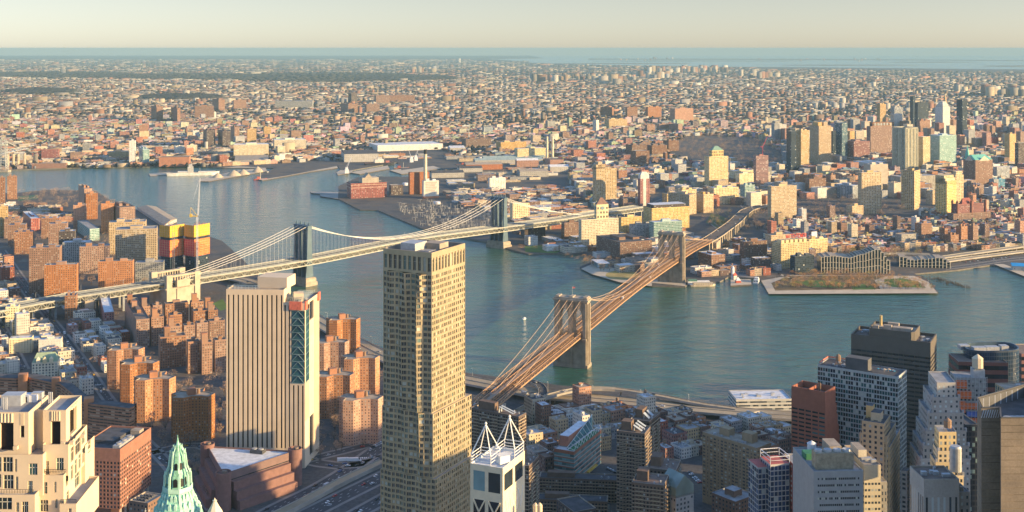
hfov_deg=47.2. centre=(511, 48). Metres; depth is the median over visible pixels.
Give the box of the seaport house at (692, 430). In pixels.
[676,420,699,439]
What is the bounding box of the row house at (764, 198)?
[762,194,767,203]
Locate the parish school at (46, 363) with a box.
[32,352,59,376]
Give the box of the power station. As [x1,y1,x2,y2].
[347,173,386,198]
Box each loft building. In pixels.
[579,197,618,245]
[619,214,641,232]
[629,221,648,237]
[643,202,688,227]
[662,191,673,201]
[668,191,695,214]
[675,187,695,193]
[696,191,713,212]
[708,185,738,203]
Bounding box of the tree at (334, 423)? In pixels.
[331,418,338,428]
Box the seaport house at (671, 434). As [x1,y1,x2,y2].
[662,426,686,444]
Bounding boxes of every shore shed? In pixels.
[32,163,67,168]
[159,156,190,166]
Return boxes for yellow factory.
[765,231,790,246]
[772,237,808,268]
[806,231,827,253]
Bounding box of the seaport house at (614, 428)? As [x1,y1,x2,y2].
[606,423,618,439]
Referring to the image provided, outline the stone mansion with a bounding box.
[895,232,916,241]
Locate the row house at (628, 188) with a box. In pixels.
[623,187,635,190]
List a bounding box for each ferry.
[686,279,709,284]
[690,282,714,286]
[753,277,759,283]
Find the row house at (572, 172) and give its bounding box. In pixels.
[568,171,577,179]
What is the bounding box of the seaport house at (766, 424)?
[755,420,774,427]
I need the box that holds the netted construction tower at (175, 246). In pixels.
[159,221,209,274]
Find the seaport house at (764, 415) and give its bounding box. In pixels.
[754,411,771,420]
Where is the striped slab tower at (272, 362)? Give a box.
[226,272,319,467]
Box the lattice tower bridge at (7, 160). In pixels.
[0,139,27,171]
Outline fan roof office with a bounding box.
[793,438,862,511]
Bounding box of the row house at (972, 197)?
[968,194,975,201]
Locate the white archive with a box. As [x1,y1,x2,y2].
[854,160,887,166]
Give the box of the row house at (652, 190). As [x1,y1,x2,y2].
[650,187,654,193]
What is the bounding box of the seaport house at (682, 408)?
[673,405,692,412]
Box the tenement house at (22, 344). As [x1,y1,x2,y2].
[9,335,33,353]
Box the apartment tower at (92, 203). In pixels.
[86,191,97,218]
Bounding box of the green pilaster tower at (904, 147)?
[892,126,917,169]
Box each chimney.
[423,149,426,179]
[546,136,547,157]
[551,136,553,156]
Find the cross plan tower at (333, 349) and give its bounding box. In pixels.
[319,335,348,370]
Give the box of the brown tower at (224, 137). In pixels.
[218,129,230,146]
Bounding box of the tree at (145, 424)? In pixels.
[141,418,153,426]
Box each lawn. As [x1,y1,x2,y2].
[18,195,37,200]
[213,299,225,310]
[525,245,559,252]
[606,271,638,279]
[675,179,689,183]
[706,214,726,227]
[792,280,844,287]
[851,284,873,289]
[884,278,925,287]
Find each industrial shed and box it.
[137,205,176,224]
[235,155,268,162]
[341,150,377,161]
[429,170,463,177]
[448,145,464,151]
[457,165,482,171]
[464,162,501,169]
[473,157,542,162]
[482,155,544,157]
[515,158,538,166]
[517,168,548,176]
[548,164,568,171]
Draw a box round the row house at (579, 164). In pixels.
[574,162,584,168]
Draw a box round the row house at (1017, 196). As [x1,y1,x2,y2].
[1014,193,1021,202]
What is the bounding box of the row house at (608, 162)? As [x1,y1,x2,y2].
[601,160,613,164]
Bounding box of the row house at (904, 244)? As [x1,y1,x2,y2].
[900,241,908,250]
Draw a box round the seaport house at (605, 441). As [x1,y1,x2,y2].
[600,429,610,450]
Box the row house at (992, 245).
[985,242,995,248]
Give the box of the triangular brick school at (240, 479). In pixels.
[194,441,301,511]
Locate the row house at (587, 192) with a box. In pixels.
[583,189,591,196]
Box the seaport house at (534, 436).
[526,428,542,445]
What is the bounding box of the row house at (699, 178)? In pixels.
[692,176,703,181]
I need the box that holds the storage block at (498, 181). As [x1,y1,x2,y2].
[488,176,505,189]
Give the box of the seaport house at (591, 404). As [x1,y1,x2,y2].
[581,403,601,408]
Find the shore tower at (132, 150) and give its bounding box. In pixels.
[129,139,135,161]
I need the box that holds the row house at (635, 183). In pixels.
[633,179,637,189]
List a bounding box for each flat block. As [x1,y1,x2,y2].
[8,207,19,210]
[8,210,19,214]
[20,206,30,209]
[23,202,35,205]
[34,202,46,206]
[52,206,62,210]
[61,216,70,221]
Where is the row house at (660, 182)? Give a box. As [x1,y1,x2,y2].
[655,179,664,187]
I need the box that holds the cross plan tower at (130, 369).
[120,355,158,403]
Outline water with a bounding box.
[0,56,1023,405]
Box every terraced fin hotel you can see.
[817,246,889,273]
[897,253,950,267]
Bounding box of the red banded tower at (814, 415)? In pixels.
[791,380,840,452]
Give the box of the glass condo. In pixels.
[649,218,681,237]
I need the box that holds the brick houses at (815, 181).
[805,176,825,191]
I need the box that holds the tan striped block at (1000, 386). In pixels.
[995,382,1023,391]
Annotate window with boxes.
[0,498,11,508]
[3,457,12,470]
[4,475,13,488]
[22,502,27,511]
[28,481,32,492]
[29,464,36,474]
[41,500,47,510]
[44,482,46,492]
[46,461,48,473]
[57,458,63,468]
[75,437,79,453]
[75,473,77,486]
[94,453,148,507]
[228,295,228,446]
[233,295,233,446]
[238,295,238,446]
[242,295,243,446]
[247,295,248,446]
[252,295,252,446]
[257,295,257,447]
[262,295,262,447]
[266,295,267,447]
[271,295,272,447]
[276,295,276,447]
[281,295,281,447]
[285,305,285,447]
[289,310,289,446]
[293,385,293,445]
[298,385,298,445]
[302,386,302,448]
[310,301,311,318]
[310,415,311,453]
[382,284,470,511]
[394,255,396,267]
[423,257,425,270]
[428,258,430,271]
[473,470,484,490]
[473,499,484,511]
[488,472,499,493]
[488,501,499,511]
[504,468,512,490]
[515,460,522,481]
[703,451,747,497]
[818,381,905,511]
[818,503,858,511]
[907,369,934,466]
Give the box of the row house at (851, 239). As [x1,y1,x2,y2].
[846,238,856,242]
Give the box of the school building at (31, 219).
[23,211,39,230]
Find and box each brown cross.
[626,143,646,153]
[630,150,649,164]
[636,140,649,144]
[647,143,666,153]
[663,139,678,150]
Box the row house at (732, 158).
[728,157,736,161]
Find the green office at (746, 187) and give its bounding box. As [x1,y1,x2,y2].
[740,183,754,196]
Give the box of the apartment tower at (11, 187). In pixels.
[7,174,16,199]
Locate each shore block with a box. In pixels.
[41,149,59,158]
[83,142,88,150]
[108,150,128,157]
[187,144,196,151]
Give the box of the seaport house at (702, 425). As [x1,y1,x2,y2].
[691,420,708,436]
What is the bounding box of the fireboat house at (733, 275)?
[731,266,736,279]
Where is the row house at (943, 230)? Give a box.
[939,226,947,239]
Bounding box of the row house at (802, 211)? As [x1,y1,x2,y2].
[798,207,806,220]
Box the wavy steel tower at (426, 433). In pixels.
[380,239,472,511]
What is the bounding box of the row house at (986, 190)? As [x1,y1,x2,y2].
[984,187,988,194]
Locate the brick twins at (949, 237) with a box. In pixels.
[944,232,958,242]
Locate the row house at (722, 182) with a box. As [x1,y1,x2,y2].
[712,179,727,185]
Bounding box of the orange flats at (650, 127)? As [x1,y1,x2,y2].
[645,124,654,130]
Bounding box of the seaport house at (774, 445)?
[765,439,778,455]
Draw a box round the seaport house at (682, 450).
[671,438,691,458]
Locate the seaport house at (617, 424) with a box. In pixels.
[613,421,620,426]
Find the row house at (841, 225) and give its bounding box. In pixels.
[837,221,846,231]
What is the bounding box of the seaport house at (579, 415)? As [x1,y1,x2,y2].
[573,410,589,424]
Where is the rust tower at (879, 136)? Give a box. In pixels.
[867,122,891,152]
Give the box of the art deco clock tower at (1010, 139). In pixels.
[1005,132,1015,161]
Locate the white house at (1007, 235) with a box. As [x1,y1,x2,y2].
[1004,233,1013,239]
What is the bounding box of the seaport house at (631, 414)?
[627,408,635,417]
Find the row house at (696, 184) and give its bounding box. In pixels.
[691,181,703,187]
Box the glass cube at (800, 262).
[790,252,813,273]
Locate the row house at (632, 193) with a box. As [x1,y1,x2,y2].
[626,191,636,196]
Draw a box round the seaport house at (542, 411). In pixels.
[535,400,550,427]
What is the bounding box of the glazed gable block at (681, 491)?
[665,468,693,511]
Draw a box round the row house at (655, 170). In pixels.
[649,168,658,172]
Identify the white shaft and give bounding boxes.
[593,120,598,130]
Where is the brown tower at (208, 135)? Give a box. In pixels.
[203,128,214,146]
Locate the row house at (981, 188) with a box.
[975,184,983,193]
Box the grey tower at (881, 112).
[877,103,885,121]
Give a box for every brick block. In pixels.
[731,197,743,204]
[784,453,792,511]
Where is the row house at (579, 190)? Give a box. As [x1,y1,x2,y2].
[576,187,584,194]
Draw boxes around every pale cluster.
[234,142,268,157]
[273,138,305,147]
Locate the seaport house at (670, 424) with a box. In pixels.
[665,417,673,427]
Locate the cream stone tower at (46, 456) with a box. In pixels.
[0,391,98,511]
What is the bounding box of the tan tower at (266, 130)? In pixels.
[263,126,270,133]
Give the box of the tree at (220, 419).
[215,409,224,425]
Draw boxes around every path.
[582,265,651,285]
[762,275,936,293]
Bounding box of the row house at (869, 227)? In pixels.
[865,223,874,233]
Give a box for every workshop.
[443,190,456,194]
[451,191,465,194]
[451,195,462,199]
[458,201,473,205]
[461,194,471,198]
[461,203,474,208]
[475,199,487,203]
[475,204,489,209]
[480,188,490,191]
[481,193,494,196]
[482,205,490,211]
[506,193,520,201]
[509,187,521,190]
[510,218,524,221]
[512,230,520,234]
[518,198,529,201]
[523,189,537,192]
[523,191,535,194]
[524,235,537,245]
[525,216,543,220]
[526,200,539,204]
[534,185,546,188]
[534,211,549,217]
[535,205,550,209]
[536,191,550,194]
[540,201,551,204]
[542,243,558,250]
[544,195,558,199]
[544,240,555,243]
[547,187,560,189]
[547,189,558,193]
[547,215,560,228]
[550,200,560,203]
[550,205,562,209]
[550,212,562,215]
[552,238,564,242]
[555,242,571,249]
[557,191,570,194]
[560,204,572,207]
[560,244,575,253]
[561,199,572,203]
[562,207,577,210]
[563,202,578,205]
[568,241,582,244]
[569,235,578,239]
[570,198,583,201]
[573,205,587,207]
[573,244,586,252]
[576,202,587,205]
[587,244,595,250]
[592,251,610,257]
[603,259,617,264]
[614,262,634,272]
[625,256,645,262]
[632,262,645,270]
[645,256,657,262]
[645,262,655,270]
[650,237,667,245]
[652,246,657,251]
[685,231,693,237]
[686,253,693,258]
[688,235,703,240]
[690,265,704,273]
[697,269,711,276]
[707,268,719,275]
[712,248,727,253]
[715,264,730,269]
[718,267,730,275]
[723,248,733,253]
[724,241,736,247]
[725,254,732,260]
[726,263,739,270]
[730,253,739,259]
[732,237,744,242]
[732,243,739,253]
[740,263,750,269]
[741,257,750,263]
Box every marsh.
[556,63,691,63]
[802,65,885,65]
[902,62,967,62]
[994,65,1023,66]
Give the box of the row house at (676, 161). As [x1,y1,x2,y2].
[671,158,682,168]
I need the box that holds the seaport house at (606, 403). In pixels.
[600,401,617,406]
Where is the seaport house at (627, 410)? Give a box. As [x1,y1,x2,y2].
[625,408,632,417]
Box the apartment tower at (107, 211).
[101,200,114,232]
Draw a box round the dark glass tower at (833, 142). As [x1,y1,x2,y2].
[831,131,835,154]
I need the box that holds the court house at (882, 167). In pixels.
[864,162,887,188]
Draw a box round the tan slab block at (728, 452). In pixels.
[702,425,770,504]
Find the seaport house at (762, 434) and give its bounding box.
[751,429,769,439]
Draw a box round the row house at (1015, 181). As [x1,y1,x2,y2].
[1012,177,1018,186]
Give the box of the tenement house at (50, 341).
[39,335,62,352]
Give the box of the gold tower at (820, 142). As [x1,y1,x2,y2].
[810,122,830,162]
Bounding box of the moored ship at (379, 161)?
[364,154,394,164]
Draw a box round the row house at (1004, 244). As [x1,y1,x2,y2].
[999,242,1009,247]
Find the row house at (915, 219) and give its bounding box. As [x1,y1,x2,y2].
[911,215,919,229]
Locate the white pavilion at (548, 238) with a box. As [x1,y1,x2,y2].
[542,236,560,240]
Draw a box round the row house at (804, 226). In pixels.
[801,220,808,236]
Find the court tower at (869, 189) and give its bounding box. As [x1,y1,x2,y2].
[858,170,880,214]
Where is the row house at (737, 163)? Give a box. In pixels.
[728,161,739,167]
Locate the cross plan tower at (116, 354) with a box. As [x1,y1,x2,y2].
[107,342,144,388]
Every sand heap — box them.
[212,173,222,177]
[226,170,240,175]
[238,169,248,174]
[252,166,262,171]
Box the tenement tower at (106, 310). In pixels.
[100,293,113,321]
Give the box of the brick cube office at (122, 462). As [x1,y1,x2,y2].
[87,425,150,511]
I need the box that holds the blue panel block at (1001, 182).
[989,177,1004,186]
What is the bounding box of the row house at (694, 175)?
[689,174,702,180]
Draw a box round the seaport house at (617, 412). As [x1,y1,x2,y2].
[602,404,624,422]
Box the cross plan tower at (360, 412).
[339,389,382,445]
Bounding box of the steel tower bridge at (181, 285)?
[0,193,642,322]
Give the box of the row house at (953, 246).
[948,242,956,250]
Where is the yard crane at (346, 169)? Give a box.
[344,158,350,173]
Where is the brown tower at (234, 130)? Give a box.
[231,125,238,141]
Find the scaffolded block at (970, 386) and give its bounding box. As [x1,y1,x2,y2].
[950,354,986,422]
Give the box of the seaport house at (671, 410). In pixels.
[663,407,680,414]
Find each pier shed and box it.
[729,389,790,409]
[1010,263,1023,270]
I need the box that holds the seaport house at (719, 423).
[711,418,728,427]
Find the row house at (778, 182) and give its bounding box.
[774,181,787,184]
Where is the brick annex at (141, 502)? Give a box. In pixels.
[129,491,160,511]
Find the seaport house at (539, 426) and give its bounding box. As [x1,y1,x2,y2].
[527,424,546,428]
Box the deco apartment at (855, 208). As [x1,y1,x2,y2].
[847,203,862,216]
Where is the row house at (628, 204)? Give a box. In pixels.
[624,202,636,205]
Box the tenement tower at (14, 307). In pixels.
[6,303,19,326]
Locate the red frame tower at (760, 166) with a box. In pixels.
[753,154,767,183]
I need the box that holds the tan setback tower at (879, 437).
[859,403,899,511]
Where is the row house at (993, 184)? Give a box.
[989,182,997,191]
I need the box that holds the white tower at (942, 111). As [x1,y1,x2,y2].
[935,101,949,132]
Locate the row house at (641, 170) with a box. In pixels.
[637,169,648,172]
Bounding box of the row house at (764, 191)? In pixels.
[755,190,767,193]
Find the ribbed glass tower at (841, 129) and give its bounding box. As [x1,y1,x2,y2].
[835,122,847,156]
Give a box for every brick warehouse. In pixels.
[521,227,544,237]
[561,219,578,238]
[596,233,651,259]
[631,251,655,257]
[698,250,724,267]
[740,238,766,262]
[751,256,769,266]
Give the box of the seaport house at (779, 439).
[768,430,787,457]
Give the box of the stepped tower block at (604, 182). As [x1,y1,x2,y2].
[593,161,616,201]
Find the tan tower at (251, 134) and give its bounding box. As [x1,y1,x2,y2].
[247,127,255,141]
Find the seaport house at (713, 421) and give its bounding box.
[707,419,730,425]
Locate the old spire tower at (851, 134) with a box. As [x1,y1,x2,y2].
[848,131,854,139]
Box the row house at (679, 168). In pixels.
[674,163,685,172]
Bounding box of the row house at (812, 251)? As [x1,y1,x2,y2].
[809,248,815,255]
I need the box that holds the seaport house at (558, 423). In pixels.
[549,414,567,433]
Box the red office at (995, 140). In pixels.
[991,137,998,143]
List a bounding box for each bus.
[337,457,346,460]
[347,457,360,460]
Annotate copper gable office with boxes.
[963,145,992,184]
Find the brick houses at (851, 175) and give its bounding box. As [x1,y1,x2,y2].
[842,174,857,179]
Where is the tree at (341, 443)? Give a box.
[336,437,348,450]
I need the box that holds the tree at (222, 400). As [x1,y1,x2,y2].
[217,395,223,406]
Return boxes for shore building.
[15,132,23,137]
[59,134,64,139]
[69,154,81,158]
[94,145,103,148]
[95,134,100,140]
[97,161,110,163]
[109,141,118,147]
[115,144,122,148]
[119,131,128,136]
[129,161,141,166]
[135,136,142,142]
[139,131,148,136]
[154,146,162,153]
[174,145,184,152]
[183,140,188,146]
[185,148,193,154]
[192,130,198,135]
[218,154,226,161]
[221,161,231,165]
[231,161,240,165]
[234,136,244,142]
[252,160,264,164]
[263,159,270,163]
[268,134,274,138]
[273,155,278,161]
[275,145,284,152]
[277,154,284,161]
[278,134,287,137]
[290,154,302,157]
[297,158,305,161]
[301,155,313,160]
[329,151,340,154]
[333,139,339,145]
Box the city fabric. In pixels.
[0,110,1023,267]
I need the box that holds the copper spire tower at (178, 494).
[145,435,222,511]
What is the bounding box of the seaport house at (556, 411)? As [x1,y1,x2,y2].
[551,408,565,416]
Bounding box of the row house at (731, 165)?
[728,162,734,170]
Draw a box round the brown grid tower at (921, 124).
[917,119,929,131]
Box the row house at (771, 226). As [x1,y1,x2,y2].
[767,220,776,232]
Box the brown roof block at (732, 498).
[712,485,747,511]
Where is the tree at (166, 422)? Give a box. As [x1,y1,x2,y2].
[159,415,168,427]
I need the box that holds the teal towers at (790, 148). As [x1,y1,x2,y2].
[786,128,795,170]
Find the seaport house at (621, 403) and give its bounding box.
[612,397,627,408]
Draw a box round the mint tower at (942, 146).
[929,133,955,163]
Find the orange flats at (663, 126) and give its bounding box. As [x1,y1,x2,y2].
[656,123,668,128]
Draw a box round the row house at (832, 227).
[828,221,836,234]
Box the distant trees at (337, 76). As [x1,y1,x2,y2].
[0,59,1023,172]
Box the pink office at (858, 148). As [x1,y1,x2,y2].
[848,139,869,157]
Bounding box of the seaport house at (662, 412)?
[656,407,667,418]
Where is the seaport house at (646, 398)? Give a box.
[637,389,655,411]
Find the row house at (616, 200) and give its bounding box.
[611,198,618,205]
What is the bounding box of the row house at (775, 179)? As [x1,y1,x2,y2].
[771,177,780,181]
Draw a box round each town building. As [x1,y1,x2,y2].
[290,130,300,136]
[531,134,540,141]
[571,149,582,156]
[586,140,595,148]
[594,152,605,157]
[771,123,778,138]
[779,124,786,138]
[781,128,785,139]
[781,145,785,153]
[782,151,785,159]
[786,179,794,184]
[789,170,801,178]
[792,182,804,190]
[793,122,802,128]
[799,168,809,172]
[799,191,814,198]
[802,165,815,172]
[811,186,826,197]
[817,164,830,172]
[821,162,833,166]
[823,186,836,197]
[826,182,837,186]
[832,163,845,168]
[833,155,846,162]
[834,179,846,182]
[839,170,854,173]
[842,176,855,181]
[845,161,858,167]
[850,119,859,129]
[852,130,863,139]
[861,120,870,129]
[867,116,874,121]
[868,154,878,157]
[881,153,891,156]
[881,189,887,198]
[883,183,887,189]
[888,170,894,180]
[888,181,900,197]
[900,120,908,125]
[920,181,924,187]
[920,187,934,197]
[922,164,931,169]
[923,127,927,135]
[925,183,931,187]
[927,128,933,135]
[927,171,937,174]
[932,164,941,167]
[934,160,945,163]
[935,122,943,132]
[935,163,947,167]
[946,125,955,134]
[946,165,957,171]
[950,119,955,124]
[956,134,964,147]
[961,149,973,156]
[963,129,974,143]
[964,179,975,185]
[967,120,973,125]
[971,137,981,147]
[974,151,988,154]
[982,132,990,146]
[983,125,989,130]
[990,151,1000,155]
[991,156,1004,163]
[993,120,1000,132]
[998,157,1009,161]
[1003,116,1009,125]
[1003,126,1008,132]
[1009,123,1018,131]
[1010,127,1019,133]
[1010,166,1016,172]
[1016,131,1023,141]
[1017,163,1023,167]
[1017,168,1023,173]
[1018,121,1023,129]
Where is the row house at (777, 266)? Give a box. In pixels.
[772,263,781,270]
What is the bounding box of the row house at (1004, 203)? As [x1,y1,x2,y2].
[1000,199,1009,207]
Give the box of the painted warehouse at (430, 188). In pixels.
[422,178,438,198]
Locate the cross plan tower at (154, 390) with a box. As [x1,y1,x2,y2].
[134,370,175,422]
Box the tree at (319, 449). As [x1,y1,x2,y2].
[315,443,325,453]
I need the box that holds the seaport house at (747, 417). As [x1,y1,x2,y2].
[737,410,760,431]
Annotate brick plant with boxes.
[545,158,563,164]
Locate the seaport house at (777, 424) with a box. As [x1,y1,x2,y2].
[763,418,782,429]
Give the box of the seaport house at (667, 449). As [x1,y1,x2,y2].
[660,438,673,458]
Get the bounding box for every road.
[0,250,39,299]
[0,320,26,369]
[40,309,204,510]
[151,443,372,458]
[183,255,790,421]
[260,445,381,511]
[272,459,381,511]
[301,473,379,511]
[309,456,381,467]
[351,496,379,511]
[514,386,735,411]
[527,380,547,395]
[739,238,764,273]
[884,252,930,255]
[941,257,1023,268]
[943,245,1023,258]
[947,250,1023,261]
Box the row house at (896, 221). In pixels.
[893,215,899,229]
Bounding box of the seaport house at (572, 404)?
[558,401,578,407]
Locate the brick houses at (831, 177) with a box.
[826,172,841,181]
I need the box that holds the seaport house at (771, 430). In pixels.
[765,427,784,436]
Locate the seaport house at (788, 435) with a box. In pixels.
[778,428,790,449]
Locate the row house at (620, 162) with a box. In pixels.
[615,160,624,164]
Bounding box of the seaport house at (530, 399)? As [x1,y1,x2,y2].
[524,393,545,423]
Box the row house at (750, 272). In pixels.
[746,268,754,275]
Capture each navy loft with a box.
[462,132,490,146]
[496,140,525,149]
[514,146,545,157]
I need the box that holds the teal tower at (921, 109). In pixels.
[915,101,928,126]
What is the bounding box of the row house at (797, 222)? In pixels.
[793,218,801,227]
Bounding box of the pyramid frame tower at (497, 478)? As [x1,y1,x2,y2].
[470,415,524,511]
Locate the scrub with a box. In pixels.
[771,276,883,290]
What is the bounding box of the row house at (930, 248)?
[927,244,939,251]
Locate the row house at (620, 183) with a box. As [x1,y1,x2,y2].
[617,181,624,186]
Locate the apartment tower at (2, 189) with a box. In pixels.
[0,175,4,202]
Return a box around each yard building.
[382,155,398,157]
[389,152,404,155]
[444,155,462,158]
[446,179,465,181]
[446,182,457,185]
[457,186,469,189]
[458,157,473,161]
[461,182,474,187]
[476,173,495,175]
[476,175,490,180]
[497,172,512,175]
[506,167,524,169]
[508,176,528,179]
[508,179,520,181]
[528,176,540,179]
[549,172,557,175]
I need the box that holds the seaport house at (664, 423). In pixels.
[660,417,667,440]
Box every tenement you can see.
[0,265,13,280]
[0,280,8,287]
[0,288,7,297]
[0,297,8,301]
[0,334,7,347]
[0,351,8,360]
[0,360,6,373]
[3,254,13,265]
[5,281,17,288]
[5,356,18,373]
[8,285,20,296]
[8,295,21,298]
[15,309,29,335]
[30,318,37,322]
[30,323,39,334]
[34,335,39,348]
[37,317,49,323]
[38,323,53,330]
[38,328,53,334]
[39,332,51,336]
[40,346,52,352]
[52,333,63,344]
[55,347,70,358]
[59,367,76,378]
[60,357,64,368]
[62,363,74,368]
[64,358,73,363]
[64,373,80,387]
[66,322,77,333]
[68,317,82,328]
[69,347,74,359]
[73,309,83,317]
[73,330,86,342]
[73,360,86,374]
[79,337,90,345]
[79,371,93,394]
[81,340,93,352]
[82,309,95,317]
[82,320,90,330]
[84,329,95,336]
[89,317,100,330]
[91,337,100,342]
[91,345,93,355]
[94,342,105,361]
[98,351,106,366]
[99,325,109,339]
[101,360,106,372]
[102,321,114,325]
[104,330,113,341]
[105,334,121,347]
[108,341,119,346]
[109,324,122,331]
[118,329,129,341]
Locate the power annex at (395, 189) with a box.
[389,184,402,194]
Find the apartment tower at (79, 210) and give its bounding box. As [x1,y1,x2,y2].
[73,202,86,230]
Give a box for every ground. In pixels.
[0,56,1023,293]
[0,190,790,511]
[588,59,1023,60]
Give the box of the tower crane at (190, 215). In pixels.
[189,179,199,268]
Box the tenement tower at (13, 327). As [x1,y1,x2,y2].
[12,319,14,335]
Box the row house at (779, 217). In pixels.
[775,212,783,224]
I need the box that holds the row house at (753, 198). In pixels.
[746,191,761,205]
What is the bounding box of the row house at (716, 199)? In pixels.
[714,194,718,206]
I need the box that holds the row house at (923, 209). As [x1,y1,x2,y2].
[919,207,928,214]
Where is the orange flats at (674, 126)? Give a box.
[669,123,682,129]
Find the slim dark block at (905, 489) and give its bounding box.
[901,467,909,511]
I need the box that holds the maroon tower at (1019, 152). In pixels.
[1015,142,1023,165]
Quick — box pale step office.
[881,476,886,511]
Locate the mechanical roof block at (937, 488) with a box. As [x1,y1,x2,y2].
[910,444,969,511]
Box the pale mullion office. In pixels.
[844,442,880,511]
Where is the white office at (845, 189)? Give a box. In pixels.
[834,182,857,198]
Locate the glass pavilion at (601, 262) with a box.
[591,259,609,268]
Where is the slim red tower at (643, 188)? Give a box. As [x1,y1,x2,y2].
[638,172,649,205]
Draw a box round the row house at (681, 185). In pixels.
[676,184,688,188]
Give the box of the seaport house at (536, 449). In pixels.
[526,444,547,454]
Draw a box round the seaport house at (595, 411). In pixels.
[584,405,601,424]
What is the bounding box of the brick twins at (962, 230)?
[956,223,967,239]
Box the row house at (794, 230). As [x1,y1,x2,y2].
[789,228,799,231]
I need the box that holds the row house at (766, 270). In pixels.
[761,266,770,274]
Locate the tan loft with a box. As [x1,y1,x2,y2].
[510,202,528,219]
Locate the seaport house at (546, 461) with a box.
[538,450,553,471]
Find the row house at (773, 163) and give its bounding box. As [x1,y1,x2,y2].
[769,161,778,165]
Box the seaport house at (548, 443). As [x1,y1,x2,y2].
[540,437,557,450]
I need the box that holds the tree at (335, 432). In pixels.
[329,430,338,441]
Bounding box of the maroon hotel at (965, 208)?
[947,198,990,220]
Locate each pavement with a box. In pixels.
[0,318,29,369]
[5,250,40,297]
[39,309,208,510]
[151,443,381,462]
[256,444,381,511]
[296,471,379,511]
[308,455,381,468]
[346,493,379,511]
[946,257,1023,269]
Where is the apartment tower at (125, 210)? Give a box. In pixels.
[114,201,134,219]
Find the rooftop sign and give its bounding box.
[786,233,806,238]
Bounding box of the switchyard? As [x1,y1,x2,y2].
[398,198,490,229]
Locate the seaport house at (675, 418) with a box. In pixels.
[664,413,687,426]
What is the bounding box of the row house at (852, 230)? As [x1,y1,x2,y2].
[848,223,857,238]
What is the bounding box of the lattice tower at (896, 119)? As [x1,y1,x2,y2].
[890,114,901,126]
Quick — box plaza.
[735,264,756,277]
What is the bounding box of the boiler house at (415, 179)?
[408,171,428,193]
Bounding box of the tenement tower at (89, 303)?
[85,298,94,309]
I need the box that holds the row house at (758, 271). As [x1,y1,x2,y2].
[750,267,762,275]
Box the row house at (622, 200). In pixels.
[619,197,634,206]
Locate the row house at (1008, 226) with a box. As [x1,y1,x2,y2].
[1003,223,1013,230]
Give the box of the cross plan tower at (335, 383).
[319,367,354,418]
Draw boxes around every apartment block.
[4,215,22,237]
[8,222,26,245]
[14,228,33,253]
[29,243,61,293]
[41,215,60,238]
[44,261,77,297]
[48,220,67,244]
[59,228,75,244]
[62,238,91,264]
[80,242,109,273]
[98,257,133,288]
[135,258,164,282]
[471,399,525,459]
[519,448,539,511]
[539,470,616,502]
[539,491,609,511]
[617,418,651,511]
[631,405,660,452]
[632,466,669,511]
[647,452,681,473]
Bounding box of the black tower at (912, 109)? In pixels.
[910,96,914,124]
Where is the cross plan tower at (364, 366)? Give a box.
[341,350,379,394]
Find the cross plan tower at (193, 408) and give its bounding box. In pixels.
[171,387,214,442]
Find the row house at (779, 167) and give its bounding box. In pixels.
[776,164,784,172]
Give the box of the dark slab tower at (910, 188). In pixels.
[901,168,919,209]
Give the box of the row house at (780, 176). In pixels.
[773,174,783,180]
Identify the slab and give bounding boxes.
[109,218,146,253]
[115,225,157,266]
[151,105,162,120]
[171,107,179,120]
[195,105,213,117]
[212,98,224,110]
[233,99,245,108]
[275,97,312,107]
[341,103,357,112]
[348,93,356,102]
[365,103,379,111]
[374,95,389,102]
[390,94,414,101]
[600,106,613,116]
[605,118,626,126]
[625,106,637,116]
[646,106,660,117]
[670,107,692,120]
[993,166,1009,177]
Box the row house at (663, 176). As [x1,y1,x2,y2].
[657,173,668,180]
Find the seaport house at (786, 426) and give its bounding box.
[779,421,790,432]
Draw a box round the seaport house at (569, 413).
[561,407,574,426]
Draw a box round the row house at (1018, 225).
[1014,219,1023,232]
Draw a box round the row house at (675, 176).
[670,173,678,180]
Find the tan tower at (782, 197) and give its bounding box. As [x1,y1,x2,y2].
[768,183,796,219]
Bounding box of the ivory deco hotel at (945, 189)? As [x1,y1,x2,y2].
[935,174,955,214]
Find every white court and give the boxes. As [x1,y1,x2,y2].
[729,168,752,178]
[735,171,753,183]
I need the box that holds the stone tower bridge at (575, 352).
[471,204,767,408]
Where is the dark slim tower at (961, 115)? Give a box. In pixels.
[956,99,966,134]
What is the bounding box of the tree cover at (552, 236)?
[2,116,1022,457]
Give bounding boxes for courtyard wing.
[125,297,148,347]
[126,294,133,304]
[141,297,149,333]
[150,307,163,345]
[152,301,161,313]
[158,326,185,368]
[164,299,187,325]
[167,316,179,331]
[168,310,181,331]
[182,321,194,338]
[186,336,199,373]
[190,293,203,321]
[192,306,207,323]
[195,318,207,339]
[200,332,211,374]
[204,297,214,307]
[207,301,217,318]
[208,316,224,349]
[213,335,225,371]
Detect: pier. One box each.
[149,172,169,175]
[200,168,266,181]
[223,166,266,168]
[254,166,337,180]
[310,192,337,194]
[320,194,338,199]
[336,170,353,175]
[351,165,389,174]
[390,166,440,174]
[650,279,685,285]
[731,279,750,286]
[995,264,1023,276]
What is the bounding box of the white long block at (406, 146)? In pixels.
[369,141,442,150]
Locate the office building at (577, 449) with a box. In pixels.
[554,415,600,472]
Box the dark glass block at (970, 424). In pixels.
[964,414,976,511]
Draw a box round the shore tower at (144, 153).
[139,146,148,161]
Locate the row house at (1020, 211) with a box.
[1018,207,1023,215]
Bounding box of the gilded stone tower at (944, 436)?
[930,418,964,485]
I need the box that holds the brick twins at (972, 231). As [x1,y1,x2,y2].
[968,223,977,239]
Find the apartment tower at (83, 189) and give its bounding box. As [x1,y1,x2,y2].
[78,184,91,203]
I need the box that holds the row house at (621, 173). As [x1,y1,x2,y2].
[617,169,626,178]

